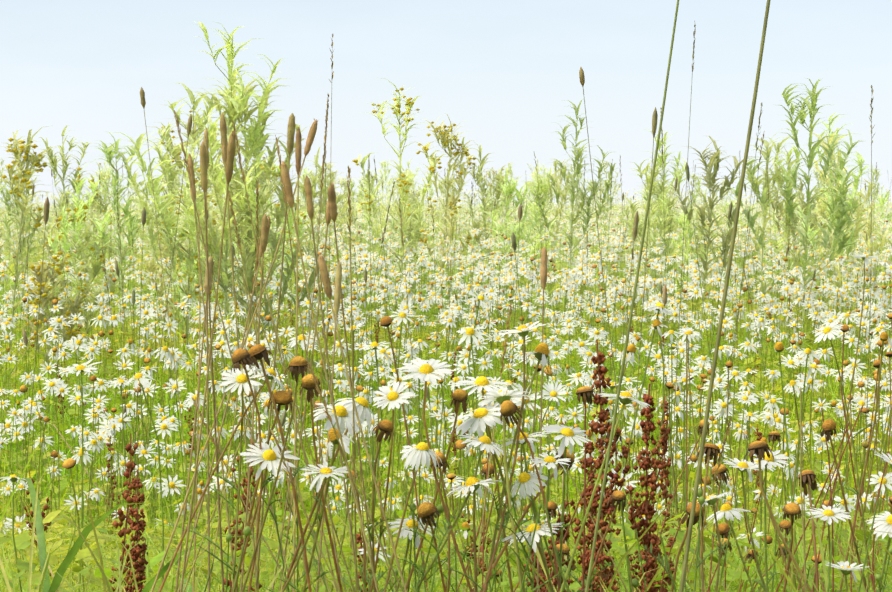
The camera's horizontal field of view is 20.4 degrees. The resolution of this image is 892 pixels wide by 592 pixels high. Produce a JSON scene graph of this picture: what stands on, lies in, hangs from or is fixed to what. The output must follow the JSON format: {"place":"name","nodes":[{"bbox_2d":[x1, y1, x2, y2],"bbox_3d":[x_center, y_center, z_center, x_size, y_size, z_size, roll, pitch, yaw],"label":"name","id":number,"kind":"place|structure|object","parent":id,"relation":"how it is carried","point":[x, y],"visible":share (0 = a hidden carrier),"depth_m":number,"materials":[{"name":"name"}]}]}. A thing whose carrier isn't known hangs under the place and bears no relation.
{"place":"outdoors","nodes":[
{"label":"outdoors","id":0,"kind":"place"},
{"bbox_2d":[0,196,891,591],"bbox_3d":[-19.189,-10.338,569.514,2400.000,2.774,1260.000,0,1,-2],"label":"meadow ground","id":1,"kind":"structure","parent":0,"point":[384,334],"depth_m":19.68,"materials":[{"name":"green plant"}]},
{"bbox_2d":[24,259,792,591],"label":"dock plants","id":2,"kind":"object","parent":1,"relation":"on","point":[646,461],"visible":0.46,"depth_m":2.40,"materials":[{"name":"brown plant"}]},
{"bbox_2d":[0,257,891,591],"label":"daisies","id":3,"kind":"object","parent":1,"relation":"on","point":[678,457],"visible":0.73,"depth_m":6.76,"materials":[{"name":"white plant"}]},
{"bbox_2d":[0,202,891,591],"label":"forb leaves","id":4,"kind":"object","parent":1,"relation":"on","point":[22,540],"visible":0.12,"depth_m":7.42,"materials":[{"name":"green plant"}]},
{"bbox_2d":[0,188,891,393],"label":"daisies","id":5,"kind":"object","parent":1,"relation":"on","point":[365,254],"visible":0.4,"depth_m":15.31,"materials":[{"name":"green plant"}]},
{"bbox_2d":[0,165,891,591],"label":"grass","id":6,"kind":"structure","parent":1,"relation":"on","point":[718,471],"depth_m":2.02,"materials":[{"name":"green plant"}]},
{"bbox_2d":[0,22,891,447],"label":"tall weeds","id":7,"kind":"object","parent":1,"relation":"on","point":[836,224],"visible":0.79,"depth_m":12.43,"materials":[{"name":"green plant"}]},
{"bbox_2d":[1,0,891,591],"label":"tall grass stalks","id":8,"kind":"object","parent":1,"relation":"on","point":[229,146],"visible":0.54,"depth_m":2.02,"materials":[{"name":"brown plant"}]},
{"bbox_2d":[158,254,891,591],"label":"daisies","id":9,"kind":"object","parent":1,"relation":"on","point":[269,460],"visible":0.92,"depth_m":1.76,"materials":[{"name":"white plant"}]},
{"bbox_2d":[0,0,891,222],"label":"sky","id":10,"kind":"structure","parent":0,"point":[507,69],"materials":[{"name":"blue"}]}
]}

